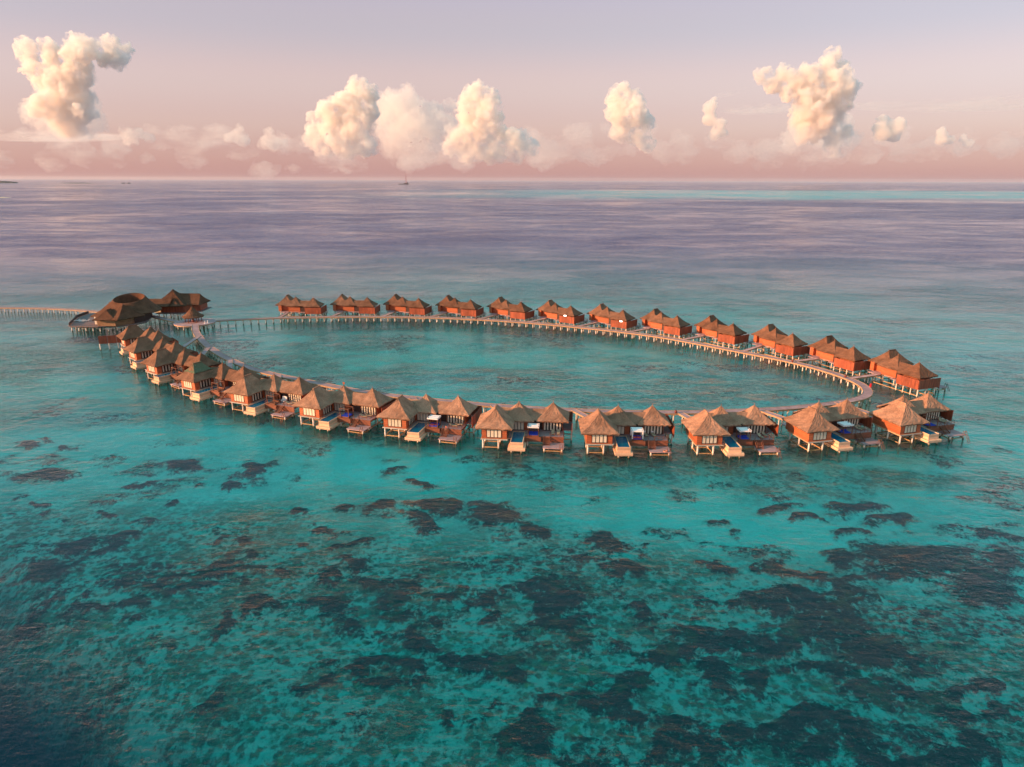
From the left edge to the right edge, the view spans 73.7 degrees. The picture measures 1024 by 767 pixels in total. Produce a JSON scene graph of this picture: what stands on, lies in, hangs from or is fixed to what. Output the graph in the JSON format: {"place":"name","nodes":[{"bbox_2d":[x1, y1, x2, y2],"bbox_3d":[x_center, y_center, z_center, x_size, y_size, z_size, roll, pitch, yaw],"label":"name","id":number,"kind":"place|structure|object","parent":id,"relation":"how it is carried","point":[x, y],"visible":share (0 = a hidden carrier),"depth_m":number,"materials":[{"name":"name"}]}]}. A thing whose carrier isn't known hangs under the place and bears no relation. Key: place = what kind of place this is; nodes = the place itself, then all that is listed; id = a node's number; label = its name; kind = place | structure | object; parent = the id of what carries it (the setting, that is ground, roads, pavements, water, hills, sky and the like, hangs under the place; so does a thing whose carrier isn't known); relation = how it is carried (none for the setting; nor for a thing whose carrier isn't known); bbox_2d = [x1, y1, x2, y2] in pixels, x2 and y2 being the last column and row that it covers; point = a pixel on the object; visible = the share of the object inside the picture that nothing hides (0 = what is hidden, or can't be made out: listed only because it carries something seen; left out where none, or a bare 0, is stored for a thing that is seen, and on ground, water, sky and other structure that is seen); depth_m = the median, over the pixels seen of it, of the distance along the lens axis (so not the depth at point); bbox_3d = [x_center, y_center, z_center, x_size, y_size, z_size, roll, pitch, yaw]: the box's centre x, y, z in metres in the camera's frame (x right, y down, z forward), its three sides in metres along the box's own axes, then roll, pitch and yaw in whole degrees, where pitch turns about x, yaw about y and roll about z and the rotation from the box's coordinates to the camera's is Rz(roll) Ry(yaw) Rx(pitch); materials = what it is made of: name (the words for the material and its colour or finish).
{"place":"outdoors","nodes":[
{"label":"outdoors","id":0,"kind":"place"},
{"bbox_2d":[171,366,183,375],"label":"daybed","id":1,"kind":"object","parent":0,"point":[177,374],"visible":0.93,"depth_m":208.28,"materials":[{"name":"brown wood"}]},
{"bbox_2d":[211,380,224,391],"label":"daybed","id":2,"kind":"object","parent":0,"point":[219,389],"visible":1,"depth_m":193.16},
{"bbox_2d":[266,393,280,404],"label":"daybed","id":3,"kind":"object","parent":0,"point":[274,402],"visible":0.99,"depth_m":182.05,"materials":[{"name":"brown wood"}]},
{"bbox_2d":[339,405,353,418],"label":"daybed","id":4,"kind":"object","parent":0,"point":[348,415],"visible":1,"depth_m":171.66,"materials":[{"name":"blue fabric"}]},
{"bbox_2d":[0,266,1023,766],"bbox_3d":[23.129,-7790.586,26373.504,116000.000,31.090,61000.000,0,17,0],"label":"seabed","id":5,"kind":"structure","parent":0,"point":[718,670],"depth_m":115.62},
{"bbox_2d":[0,179,1023,766],"bbox_3d":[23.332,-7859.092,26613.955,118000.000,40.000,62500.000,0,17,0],"label":"water","id":6,"kind":"structure","parent":0,"point":[70,229],"depth_m":683.09,"materials":[{"name":"blue liquid"}]},
{"bbox_2d":[0,307,97,321],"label":"island walkway","id":7,"kind":"structure","parent":6,"relation":"in","point":[53,309],"depth_m":316.97,"materials":[{"name":"paint"}]},
{"bbox_2d":[98,335,129,358],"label":"screen wall","id":8,"kind":"structure","parent":6,"relation":"in","point":[103,339],"depth_m":249.07,"materials":[{"name":"paint"}]},
{"bbox_2d":[68,293,161,339],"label":"spa pavilion","id":9,"kind":"structure","parent":6,"relation":"in","point":[124,310],"depth_m":282.44,"materials":[{"name":"wood"}]},
{"bbox_2d":[116,324,178,367],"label":"water villa","id":10,"kind":"object","parent":6,"relation":"in","point":[128,335],"visible":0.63,"depth_m":244.00,"materials":[{"name":"plant"}]},
{"bbox_2d":[123,336,198,384],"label":"water villa","id":11,"kind":"object","parent":6,"relation":"in","point":[140,349],"visible":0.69,"depth_m":226.21,"materials":[{"name":"plant"}]},
{"bbox_2d":[141,351,152,358],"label":"window","id":12,"kind":"structure","parent":11,"relation":"in","point":[144,354],"depth_m":227.68,"materials":[{"name":"grey glass"}]},
{"bbox_2d":[146,315,179,333],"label":"spa walkway","id":13,"kind":"structure","parent":6,"relation":"in","point":[159,318],"depth_m":294.58,"materials":[{"name":"paint"}]},
{"bbox_2d":[149,289,211,324],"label":"spa wing","id":14,"kind":"structure","parent":6,"relation":"in","point":[173,301],"depth_m":306.73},
{"bbox_2d":[140,348,225,399],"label":"water villa","id":15,"kind":"object","parent":6,"relation":"in","point":[159,363],"visible":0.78,"depth_m":210.02,"materials":[{"name":"plant"}]},
{"bbox_2d":[148,366,154,372],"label":"window","id":16,"kind":"structure","parent":15,"relation":"in","point":[151,369],"depth_m":210.62,"materials":[{"name":"white glass"}]},
{"bbox_2d":[161,364,173,372],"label":"window","id":17,"kind":"structure","parent":15,"relation":"in","point":[165,368],"depth_m":211.73,"materials":[{"name":"grey glass"}]},
{"bbox_2d":[182,336,200,351],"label":"access bridge","id":18,"kind":"structure","parent":6,"relation":"in","point":[189,342],"depth_m":253.20,"materials":[{"name":"paint"}]},
{"bbox_2d":[173,318,215,337],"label":"round jetty","id":19,"kind":"object","parent":6,"relation":"in","point":[181,323],"visible":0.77,"depth_m":285.62,"materials":[{"name":"paint"}]},
{"bbox_2d":[182,304,203,322],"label":"gazebo","id":20,"kind":"object","parent":19,"relation":"on","point":[192,313],"visible":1,"depth_m":285.30,"materials":[{"name":"brown wicker"}]},
{"bbox_2d":[201,347,210,358],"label":"access bridge","id":21,"kind":"structure","parent":6,"relation":"in","point":[205,351],"depth_m":239.66,"materials":[{"name":"paint"}]},
{"bbox_2d":[174,361,269,417],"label":"water villa","id":22,"kind":"object","parent":6,"relation":"in","point":[197,378],"visible":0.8,"depth_m":194.45,"materials":[{"name":"plant"}]},
{"bbox_2d":[183,381,191,388],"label":"window","id":23,"kind":"structure","parent":22,"relation":"in","point":[186,384],"depth_m":194.53,"materials":[{"name":"white glass"}]},
{"bbox_2d":[199,379,211,387],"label":"window","id":24,"kind":"structure","parent":22,"relation":"in","point":[205,383],"depth_m":196.06,"materials":[{"name":"grey glass"}]},
{"bbox_2d":[214,379,221,385],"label":"window","id":25,"kind":"structure","parent":22,"relation":"in","point":[220,384],"depth_m":197.38,"materials":[{"name":"grey glass"}]},
{"bbox_2d":[227,358,232,368],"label":"access bridge","id":26,"kind":"structure","parent":6,"relation":"in","point":[230,364],"depth_m":222.72,"materials":[{"name":"paint"}]},
{"bbox_2d":[223,373,325,428],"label":"water villa","id":27,"kind":"object","parent":6,"relation":"in","point":[250,391],"visible":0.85,"depth_m":182.79,"materials":[{"name":"plant"}]},
{"bbox_2d":[233,394,243,402],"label":"window","id":28,"kind":"structure","parent":27,"relation":"in","point":[238,398],"depth_m":182.52,"materials":[{"name":"white glass"}]},
{"bbox_2d":[252,392,262,401],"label":"window","id":29,"kind":"structure","parent":27,"relation":"in","point":[257,396],"depth_m":184.61,"materials":[{"name":"grey glass"}]},
{"bbox_2d":[265,391,274,398],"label":"window","id":30,"kind":"structure","parent":27,"relation":"in","point":[266,393],"depth_m":186.19,"materials":[{"name":"grey glass"}]},
{"bbox_2d":[288,394,301,401],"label":"window","id":31,"kind":"structure","parent":27,"relation":"in","point":[296,398],"depth_m":183.35,"materials":[{"name":"white glass"}]},
{"bbox_2d":[278,312,289,327],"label":"access bridge","id":32,"kind":"structure","parent":6,"relation":"in","point":[284,314],"depth_m":304.34,"materials":[{"name":"paint"}]},
{"bbox_2d":[275,294,327,325],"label":"water villa","id":33,"kind":"object","parent":6,"relation":"in","point":[289,303],"visible":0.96,"depth_m":308.01,"materials":[{"name":"brown wood"}]},
{"bbox_2d":[331,311,343,325],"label":"access bridge","id":34,"kind":"structure","parent":6,"relation":"in","point":[339,313],"depth_m":305.55,"materials":[{"name":"paint"}]},
{"bbox_2d":[292,383,396,443],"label":"water villa","id":35,"kind":"object","parent":6,"relation":"in","point":[320,404],"visible":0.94,"depth_m":172.71,"materials":[{"name":"plant"}]},
{"bbox_2d":[303,408,314,415],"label":"window","id":36,"kind":"structure","parent":35,"relation":"in","point":[309,412],"depth_m":172.03,"materials":[{"name":"white glass"}]},
{"bbox_2d":[323,405,331,414],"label":"window","id":37,"kind":"structure","parent":35,"relation":"in","point":[328,409],"depth_m":174.31,"materials":[{"name":"grey glass"}]},
{"bbox_2d":[334,403,344,411],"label":"window","id":38,"kind":"structure","parent":35,"relation":"in","point":[336,406],"depth_m":176.09,"materials":[{"name":"grey glass"}]},
{"bbox_2d":[361,406,376,414],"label":"window","id":39,"kind":"structure","parent":35,"relation":"in","point":[370,410],"depth_m":173.55,"materials":[{"name":"white glass"}]},
{"bbox_2d":[330,294,380,325],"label":"water villa","id":40,"kind":"object","parent":6,"relation":"in","point":[345,304],"visible":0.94,"depth_m":309.35,"materials":[{"name":"wood"}]},
{"bbox_2d":[382,312,395,326],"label":"access bridge","id":41,"kind":"structure","parent":6,"relation":"in","point":[390,313],"depth_m":306.04,"materials":[{"name":"paint"}]},
{"bbox_2d":[383,294,433,326],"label":"water villa","id":42,"kind":"object","parent":6,"relation":"in","point":[396,303],"visible":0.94,"depth_m":308.76,"materials":[{"name":"wood"}]},
{"bbox_2d":[376,394,481,454],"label":"water villa","id":43,"kind":"object","parent":6,"relation":"in","point":[401,413],"visible":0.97,"depth_m":166.05,"materials":[{"name":"plant"}]},
{"bbox_2d":[388,419,401,427],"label":"window","id":44,"kind":"structure","parent":43,"relation":"in","point":[391,422],"depth_m":164.39,"materials":[{"name":"white glass"}]},
{"bbox_2d":[409,416,414,425],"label":"window","id":45,"kind":"structure","parent":43,"relation":"in","point":[412,420],"depth_m":167.23,"materials":[{"name":"grey glass"}]},
{"bbox_2d":[417,413,428,420],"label":"window","id":46,"kind":"structure","parent":43,"relation":"in","point":[420,416],"depth_m":169.07,"materials":[{"name":"grey glass"}]},
{"bbox_2d":[427,415,440,428],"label":"daybed","id":47,"kind":"object","parent":43,"relation":"on","point":[437,424],"visible":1,"depth_m":164.87,"materials":[{"name":"white fabric"}]},
{"bbox_2d":[447,415,464,423],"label":"window","id":48,"kind":"structure","parent":43,"relation":"in","point":[450,418],"depth_m":167.39,"materials":[{"name":"white glass"}]},
{"bbox_2d":[430,313,446,327],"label":"access bridge","id":49,"kind":"structure","parent":6,"relation":"in","point":[438,315],"depth_m":303.60,"materials":[{"name":"paint"}]},
{"bbox_2d":[435,295,485,328],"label":"water villa","id":50,"kind":"object","parent":6,"relation":"in","point":[447,304],"visible":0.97,"depth_m":306.00,"materials":[{"name":"wood"}]},
{"bbox_2d":[481,314,497,327],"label":"access bridge","id":51,"kind":"structure","parent":6,"relation":"in","point":[488,317],"depth_m":301.32,"materials":[{"name":"paint"}]},
{"bbox_2d":[486,296,537,330],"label":"water villa","id":52,"kind":"object","parent":6,"relation":"in","point":[502,306],"visible":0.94,"depth_m":301.10,"materials":[{"name":"wood"}]},
{"bbox_2d":[475,400,572,462],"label":"water villa","id":53,"kind":"object","parent":6,"relation":"in","point":[498,423],"visible":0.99,"depth_m":160.62,"materials":[{"name":"plant"}]},
{"bbox_2d":[486,430,500,437],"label":"window","id":54,"kind":"structure","parent":53,"relation":"in","point":[489,433],"depth_m":157.67,"materials":[{"name":"white glass"}]},
{"bbox_2d":[513,422,523,429],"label":"window","id":55,"kind":"structure","parent":53,"relation":"in","point":[517,425],"depth_m":163.11,"materials":[{"name":"grey glass"}]},
{"bbox_2d":[527,423,539,436],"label":"daybed","id":56,"kind":"object","parent":53,"relation":"on","point":[533,433],"visible":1,"depth_m":159.33,"materials":[{"name":"white fabric"}]},
{"bbox_2d":[543,422,561,430],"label":"window","id":57,"kind":"structure","parent":53,"relation":"in","point":[547,426],"depth_m":162.64,"materials":[{"name":"grey glass"}]},
{"bbox_2d":[192,316,873,429],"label":"boardwalk","id":58,"kind":"structure","parent":6,"relation":"in","point":[867,393],"depth_m":236.28,"materials":[{"name":"timber"}]},
{"bbox_2d":[528,318,546,331],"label":"access bridge","id":59,"kind":"structure","parent":6,"relation":"in","point":[540,319],"depth_m":294.85,"materials":[{"name":"paint"}]},
{"bbox_2d":[536,299,588,336],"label":"water villa","id":60,"kind":"object","parent":6,"relation":"in","point":[551,309],"visible":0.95,"depth_m":292.96,"materials":[{"name":"wood"}]},
{"bbox_2d":[571,409,587,429],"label":"access bridge","id":61,"kind":"structure","parent":6,"relation":"in","point":[580,414],"depth_m":176.96,"materials":[{"name":"paint"}]},
{"bbox_2d":[577,322,597,336],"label":"access bridge","id":62,"kind":"structure","parent":6,"relation":"in","point":[592,323],"depth_m":285.71,"materials":[{"name":"paint"}]},
{"bbox_2d":[587,303,641,340],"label":"water villa","id":63,"kind":"object","parent":6,"relation":"in","point":[603,313],"visible":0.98,"depth_m":284.10,"materials":[{"name":"wood"}]},
{"bbox_2d":[578,404,674,466],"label":"water villa","id":64,"kind":"object","parent":6,"relation":"in","point":[602,430],"visible":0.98,"depth_m":157.72,"materials":[{"name":"plant"}]},
{"bbox_2d":[591,435,606,442],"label":"window","id":65,"kind":"structure","parent":64,"relation":"in","point":[595,438],"depth_m":154.70,"materials":[{"name":"white glass"}]},
{"bbox_2d":[617,426,624,433],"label":"window","id":66,"kind":"structure","parent":64,"relation":"in","point":[621,429],"depth_m":160.47,"materials":[{"name":"white glass"}]},
{"bbox_2d":[630,427,643,440],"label":"daybed","id":67,"kind":"object","parent":64,"relation":"on","point":[636,437],"visible":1,"depth_m":156.95,"materials":[{"name":"white fabric"}]},
{"bbox_2d":[644,426,662,433],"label":"window","id":68,"kind":"structure","parent":64,"relation":"in","point":[657,430],"depth_m":160.56,"materials":[{"name":"white glass"}]},
{"bbox_2d":[629,327,650,344],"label":"access bridge","id":69,"kind":"structure","parent":6,"relation":"in","point":[642,329],"depth_m":274.41,"materials":[{"name":"paint"}]},
{"bbox_2d":[639,308,696,349],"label":"water villa","id":70,"kind":"object","parent":6,"relation":"in","point":[657,319],"visible":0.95,"depth_m":272.98,"materials":[{"name":"wood"}]},
{"bbox_2d":[677,412,690,438],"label":"access bridge","id":71,"kind":"structure","parent":6,"relation":"in","point":[684,415],"depth_m":175.55,"materials":[{"name":"paint"}]},
{"bbox_2d":[682,335,704,352],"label":"access bridge","id":72,"kind":"structure","parent":6,"relation":"in","point":[694,337],"depth_m":261.32,"materials":[{"name":"paint"}]},
{"bbox_2d":[694,315,754,358],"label":"water villa","id":73,"kind":"object","parent":6,"relation":"in","point":[712,327],"visible":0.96,"depth_m":258.61,"materials":[{"name":"wood"}]},
{"bbox_2d":[681,404,781,466],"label":"water villa","id":74,"kind":"object","parent":6,"relation":"in","point":[715,427],"visible":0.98,"depth_m":157.88,"materials":[{"name":"plant"}]},
{"bbox_2d":[701,436,717,443],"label":"window","id":75,"kind":"structure","parent":74,"relation":"in","point":[705,439],"depth_m":154.43,"materials":[{"name":"white glass"}]},
{"bbox_2d":[736,427,751,440],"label":"daybed","id":76,"kind":"object","parent":74,"relation":"on","point":[742,437],"visible":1,"depth_m":157.26,"materials":[{"name":"white fabric"}]},
{"bbox_2d":[747,425,765,433],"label":"window","id":77,"kind":"structure","parent":74,"relation":"in","point":[755,429],"depth_m":161.17,"materials":[{"name":"white glass"}]},
{"bbox_2d":[742,345,762,364],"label":"access bridge","id":78,"kind":"structure","parent":6,"relation":"in","point":[752,348],"depth_m":245.41,"materials":[{"name":"paint"}]},
{"bbox_2d":[761,410,793,439],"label":"access bridge","id":79,"kind":"structure","parent":6,"relation":"in","point":[774,415],"depth_m":174.83,"materials":[{"name":"paint"}]},
{"bbox_2d":[751,324,812,371],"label":"water villa","id":80,"kind":"object","parent":6,"relation":"in","point":[772,336],"visible":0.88,"depth_m":241.83,"materials":[{"name":"wood"}]},
{"bbox_2d":[794,358,818,376],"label":"access bridge","id":81,"kind":"structure","parent":6,"relation":"in","point":[807,359],"depth_m":229.31,"materials":[{"name":"paint"}]},
{"bbox_2d":[781,397,884,461],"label":"water villa","id":82,"kind":"object","parent":6,"relation":"in","point":[814,423],"visible":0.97,"depth_m":160.68,"materials":[{"name":"wood"}]},
{"bbox_2d":[813,432,826,440],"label":"window","id":83,"kind":"structure","parent":82,"relation":"in","point":[822,435],"depth_m":156.79,"materials":[{"name":"white glass"}]},
{"bbox_2d":[836,421,853,434],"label":"daybed","id":84,"kind":"object","parent":82,"relation":"on","point":[845,424],"visible":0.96,"depth_m":161.13,"materials":[{"name":"white fabric"}]},
{"bbox_2d":[844,419,859,427],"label":"window","id":85,"kind":"structure","parent":82,"relation":"in","point":[854,421],"depth_m":165.76,"materials":[{"name":"white glass"}]},
{"bbox_2d":[808,335,875,387],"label":"water villa","id":86,"kind":"object","parent":6,"relation":"in","point":[829,349],"visible":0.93,"depth_m":223.01,"materials":[{"name":"wood"}]},
{"bbox_2d":[834,401,875,432],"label":"access bridge","id":87,"kind":"structure","parent":6,"relation":"in","point":[864,411],"depth_m":177.43,"materials":[{"name":"paint"}]},
{"bbox_2d":[848,373,880,394],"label":"access bridge","id":88,"kind":"structure","parent":6,"relation":"in","point":[874,375],"depth_m":210.37,"materials":[{"name":"paint"}]},
{"bbox_2d":[867,349,949,400],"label":"water villa","id":89,"kind":"object","parent":6,"relation":"in","point":[897,366],"visible":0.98,"depth_m":204.02,"materials":[{"name":"wood"}]},
{"bbox_2d":[869,391,970,453],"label":"water villa","id":90,"kind":"object","parent":6,"relation":"in","point":[900,417],"visible":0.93,"depth_m":165.26,"materials":[{"name":"brown wood"}]},
{"bbox_2d":[904,425,916,433],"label":"window","id":91,"kind":"structure","parent":90,"relation":"in","point":[908,429],"depth_m":161.49,"materials":[{"name":"white glass"}]},
{"bbox_2d":[922,414,938,427],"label":"daybed","id":92,"kind":"object","parent":90,"relation":"on","point":[932,425],"visible":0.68,"depth_m":166.19,"materials":[{"name":"blue fabric"}]},
{"bbox_2d":[925,412,940,419],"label":"window","id":93,"kind":"structure","parent":90,"relation":"in","point":[937,414],"depth_m":170.90,"materials":[{"name":"white glass"}]},
{"bbox_2d":[0,0,1023,181],"label":"sky","id":94,"kind":"structure","parent":0,"point":[507,90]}
]}

